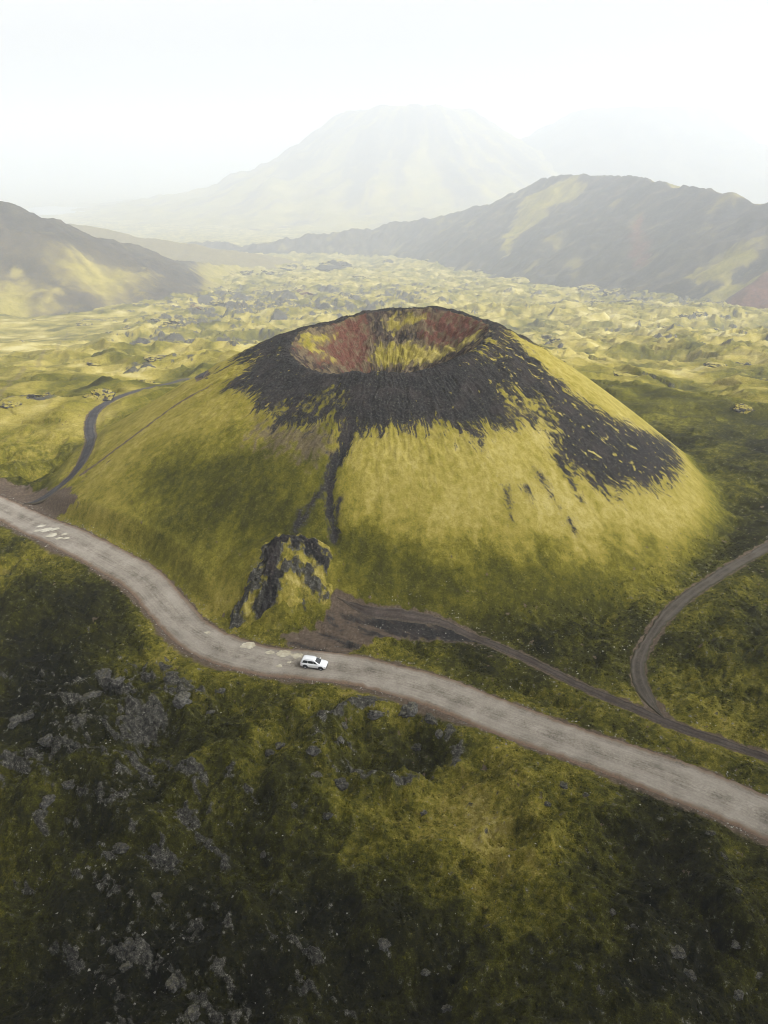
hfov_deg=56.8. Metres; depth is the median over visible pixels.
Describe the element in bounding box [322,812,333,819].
lava rock
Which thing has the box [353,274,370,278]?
lava crag
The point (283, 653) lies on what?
puddle
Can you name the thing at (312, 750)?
lava rock
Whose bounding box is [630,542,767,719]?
track
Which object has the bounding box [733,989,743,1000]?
lava rock
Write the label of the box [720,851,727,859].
lava rock
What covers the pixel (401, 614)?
track
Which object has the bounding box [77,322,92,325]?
lava crag
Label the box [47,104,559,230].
mountain
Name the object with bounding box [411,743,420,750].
lava rock
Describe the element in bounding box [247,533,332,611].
rock outcrop
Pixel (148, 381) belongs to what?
lava crag
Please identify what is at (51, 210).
lake
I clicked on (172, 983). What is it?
lava rock
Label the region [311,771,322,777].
lava rock
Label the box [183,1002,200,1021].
lava rock
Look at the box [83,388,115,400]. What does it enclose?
lava crag
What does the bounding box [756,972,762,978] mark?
lava rock
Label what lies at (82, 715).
lava rock
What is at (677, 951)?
lava rock
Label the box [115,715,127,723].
lava rock
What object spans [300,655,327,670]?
parked car
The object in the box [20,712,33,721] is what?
lava rock
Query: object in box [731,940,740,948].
lava rock
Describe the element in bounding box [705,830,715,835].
lava rock
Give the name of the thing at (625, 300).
lava crag
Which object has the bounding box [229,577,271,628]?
rock outcrop
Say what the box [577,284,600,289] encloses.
lava crag
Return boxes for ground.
[0,178,767,1023]
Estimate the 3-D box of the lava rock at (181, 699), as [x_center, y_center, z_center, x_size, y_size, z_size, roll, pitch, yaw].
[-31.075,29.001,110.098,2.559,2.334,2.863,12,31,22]
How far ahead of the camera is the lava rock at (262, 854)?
87.50 m
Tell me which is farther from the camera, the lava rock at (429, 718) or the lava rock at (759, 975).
the lava rock at (429, 718)
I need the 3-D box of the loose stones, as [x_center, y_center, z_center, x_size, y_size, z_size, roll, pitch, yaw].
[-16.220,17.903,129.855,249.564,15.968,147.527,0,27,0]
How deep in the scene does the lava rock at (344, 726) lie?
107.52 m
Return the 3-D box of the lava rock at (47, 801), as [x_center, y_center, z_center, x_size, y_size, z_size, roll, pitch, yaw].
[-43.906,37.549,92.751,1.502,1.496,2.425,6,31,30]
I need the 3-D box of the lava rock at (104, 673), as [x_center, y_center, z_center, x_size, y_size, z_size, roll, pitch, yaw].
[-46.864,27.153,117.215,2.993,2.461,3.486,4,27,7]
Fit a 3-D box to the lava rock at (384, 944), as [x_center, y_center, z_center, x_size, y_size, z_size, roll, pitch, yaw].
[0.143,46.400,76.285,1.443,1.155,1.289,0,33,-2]
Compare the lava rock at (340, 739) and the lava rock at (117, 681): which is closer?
the lava rock at (340, 739)
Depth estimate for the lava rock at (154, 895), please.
81.69 m
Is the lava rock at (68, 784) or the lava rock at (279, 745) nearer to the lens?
the lava rock at (68, 784)
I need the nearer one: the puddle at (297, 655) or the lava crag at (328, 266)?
the puddle at (297, 655)
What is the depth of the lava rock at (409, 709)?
110.14 m
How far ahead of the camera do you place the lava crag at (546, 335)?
873.30 m
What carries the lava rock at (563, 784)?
on the ground
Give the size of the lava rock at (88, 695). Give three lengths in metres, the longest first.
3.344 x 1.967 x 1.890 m
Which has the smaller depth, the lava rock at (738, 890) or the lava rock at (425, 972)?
the lava rock at (425, 972)
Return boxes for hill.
[0,201,262,316]
[28,306,732,639]
[69,224,301,268]
[186,173,767,308]
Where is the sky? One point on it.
(89, 88)
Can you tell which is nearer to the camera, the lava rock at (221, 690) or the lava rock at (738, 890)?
the lava rock at (738, 890)
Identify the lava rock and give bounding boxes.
[7,714,22,728]
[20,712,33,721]
[37,733,53,746]
[39,794,55,808]
[61,780,74,789]
[72,713,87,720]
[83,690,102,698]
[93,668,111,680]
[111,676,124,686]
[111,842,129,853]
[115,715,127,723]
[119,937,133,955]
[119,961,132,973]
[151,892,162,898]
[163,671,178,682]
[165,969,179,993]
[172,690,192,708]
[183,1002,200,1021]
[206,710,214,714]
[216,688,225,693]
[260,851,265,857]
[265,749,274,756]
[275,742,285,749]
[291,802,297,808]
[305,745,320,756]
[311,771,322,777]
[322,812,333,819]
[334,777,348,790]
[337,736,344,743]
[341,722,347,729]
[367,710,384,719]
[379,938,390,951]
[398,702,417,717]
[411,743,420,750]
[421,968,430,975]
[424,713,436,723]
[435,729,442,738]
[441,1004,451,1013]
[560,781,567,788]
[609,908,616,915]
[670,945,686,958]
[683,968,696,981]
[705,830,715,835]
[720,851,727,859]
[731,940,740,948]
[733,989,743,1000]
[735,887,741,892]
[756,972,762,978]
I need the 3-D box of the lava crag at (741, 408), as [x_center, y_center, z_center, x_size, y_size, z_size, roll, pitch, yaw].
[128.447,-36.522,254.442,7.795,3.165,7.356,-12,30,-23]
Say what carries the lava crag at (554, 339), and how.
on the ground
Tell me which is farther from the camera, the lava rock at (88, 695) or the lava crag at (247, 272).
the lava crag at (247, 272)
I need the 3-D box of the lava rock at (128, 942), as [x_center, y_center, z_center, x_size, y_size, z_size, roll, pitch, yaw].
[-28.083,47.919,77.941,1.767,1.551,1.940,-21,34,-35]
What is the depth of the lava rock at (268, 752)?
101.21 m
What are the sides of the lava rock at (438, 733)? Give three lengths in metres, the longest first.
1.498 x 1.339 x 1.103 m
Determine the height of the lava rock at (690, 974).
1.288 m
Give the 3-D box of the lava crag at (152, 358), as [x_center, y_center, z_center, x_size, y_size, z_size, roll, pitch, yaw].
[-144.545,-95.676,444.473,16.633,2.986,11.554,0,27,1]
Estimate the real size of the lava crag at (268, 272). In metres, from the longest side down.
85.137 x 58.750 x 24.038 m
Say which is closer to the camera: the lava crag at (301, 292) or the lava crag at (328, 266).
the lava crag at (301, 292)
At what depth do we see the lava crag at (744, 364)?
482.35 m
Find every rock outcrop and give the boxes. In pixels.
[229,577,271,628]
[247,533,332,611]
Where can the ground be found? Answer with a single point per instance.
(680, 396)
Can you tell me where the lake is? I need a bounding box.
[25,206,84,214]
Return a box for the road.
[0,496,767,840]
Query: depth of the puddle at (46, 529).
161.19 m
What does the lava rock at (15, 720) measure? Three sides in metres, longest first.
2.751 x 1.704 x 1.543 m
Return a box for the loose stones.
[0,494,767,1023]
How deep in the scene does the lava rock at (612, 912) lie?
78.19 m
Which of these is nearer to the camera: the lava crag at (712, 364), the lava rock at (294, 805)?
the lava rock at (294, 805)
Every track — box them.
[24,371,207,503]
[337,597,767,761]
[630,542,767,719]
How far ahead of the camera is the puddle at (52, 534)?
158.14 m
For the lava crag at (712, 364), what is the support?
on the ground
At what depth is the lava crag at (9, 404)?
260.44 m
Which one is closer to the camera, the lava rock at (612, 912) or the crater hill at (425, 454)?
the lava rock at (612, 912)
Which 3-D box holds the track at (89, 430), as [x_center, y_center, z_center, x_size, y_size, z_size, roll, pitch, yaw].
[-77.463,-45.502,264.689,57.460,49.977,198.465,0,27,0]
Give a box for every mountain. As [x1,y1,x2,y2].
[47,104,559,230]
[520,106,767,203]
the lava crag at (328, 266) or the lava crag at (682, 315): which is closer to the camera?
the lava crag at (682, 315)
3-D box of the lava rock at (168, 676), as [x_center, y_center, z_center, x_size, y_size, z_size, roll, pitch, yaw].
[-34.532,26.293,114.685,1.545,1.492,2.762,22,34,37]
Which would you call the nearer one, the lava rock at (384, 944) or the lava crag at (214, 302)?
the lava rock at (384, 944)
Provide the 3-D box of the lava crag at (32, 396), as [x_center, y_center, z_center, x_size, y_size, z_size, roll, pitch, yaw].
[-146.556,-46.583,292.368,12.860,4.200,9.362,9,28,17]
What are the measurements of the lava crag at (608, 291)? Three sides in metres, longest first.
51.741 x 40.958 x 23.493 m
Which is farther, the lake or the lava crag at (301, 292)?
the lake
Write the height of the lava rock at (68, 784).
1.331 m
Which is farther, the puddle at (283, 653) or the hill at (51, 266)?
the hill at (51, 266)
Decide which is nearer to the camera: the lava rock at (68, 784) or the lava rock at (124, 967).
the lava rock at (124, 967)
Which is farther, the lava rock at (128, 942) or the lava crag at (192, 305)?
the lava crag at (192, 305)
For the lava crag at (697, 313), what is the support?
on the ground
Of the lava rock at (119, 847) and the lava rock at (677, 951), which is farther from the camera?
the lava rock at (119, 847)
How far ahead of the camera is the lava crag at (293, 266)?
2331.40 m
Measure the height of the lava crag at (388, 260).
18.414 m
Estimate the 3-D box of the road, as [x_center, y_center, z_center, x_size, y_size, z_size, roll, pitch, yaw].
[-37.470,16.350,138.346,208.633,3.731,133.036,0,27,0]
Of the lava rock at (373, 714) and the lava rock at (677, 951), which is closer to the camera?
the lava rock at (677, 951)
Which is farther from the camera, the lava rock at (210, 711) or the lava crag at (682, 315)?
the lava crag at (682, 315)
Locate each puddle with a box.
[40,527,53,531]
[45,533,56,536]
[240,642,255,648]
[276,650,290,656]
[291,653,302,658]
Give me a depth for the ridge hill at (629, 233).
1941.76 m
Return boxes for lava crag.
[0,400,21,408]
[19,393,41,398]
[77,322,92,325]
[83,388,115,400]
[86,362,99,366]
[136,379,159,383]
[143,355,166,361]
[148,318,160,321]
[163,318,185,325]
[186,303,201,309]
[209,299,223,305]
[240,270,258,275]
[261,270,283,274]
[280,263,309,270]
[295,289,314,295]
[315,259,353,271]
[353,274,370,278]
[383,259,393,262]
[540,334,552,337]
[549,337,561,342]
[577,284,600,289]
[603,288,626,294]
[613,371,638,376]
[617,299,641,301]
[677,313,688,317]
[693,311,707,316]
[703,362,726,367]
[732,403,754,413]
[734,362,750,365]
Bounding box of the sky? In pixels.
[0,0,767,177]
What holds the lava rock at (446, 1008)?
on the ground
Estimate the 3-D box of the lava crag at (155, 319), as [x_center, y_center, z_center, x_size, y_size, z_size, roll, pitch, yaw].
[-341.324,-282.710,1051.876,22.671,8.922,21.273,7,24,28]
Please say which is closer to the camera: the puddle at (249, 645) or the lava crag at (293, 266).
the puddle at (249, 645)
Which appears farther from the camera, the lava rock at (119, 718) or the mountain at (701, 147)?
the mountain at (701, 147)
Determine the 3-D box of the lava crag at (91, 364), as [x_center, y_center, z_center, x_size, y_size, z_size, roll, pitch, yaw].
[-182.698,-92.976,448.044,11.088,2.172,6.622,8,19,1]
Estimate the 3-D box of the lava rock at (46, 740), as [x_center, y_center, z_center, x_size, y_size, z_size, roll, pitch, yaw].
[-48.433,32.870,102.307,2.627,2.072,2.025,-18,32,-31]
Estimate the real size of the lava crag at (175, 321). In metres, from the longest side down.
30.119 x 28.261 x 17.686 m
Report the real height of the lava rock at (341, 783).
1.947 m
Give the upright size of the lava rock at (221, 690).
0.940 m
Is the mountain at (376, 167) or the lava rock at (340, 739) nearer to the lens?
the lava rock at (340, 739)
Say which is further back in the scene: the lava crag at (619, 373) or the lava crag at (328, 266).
the lava crag at (328, 266)

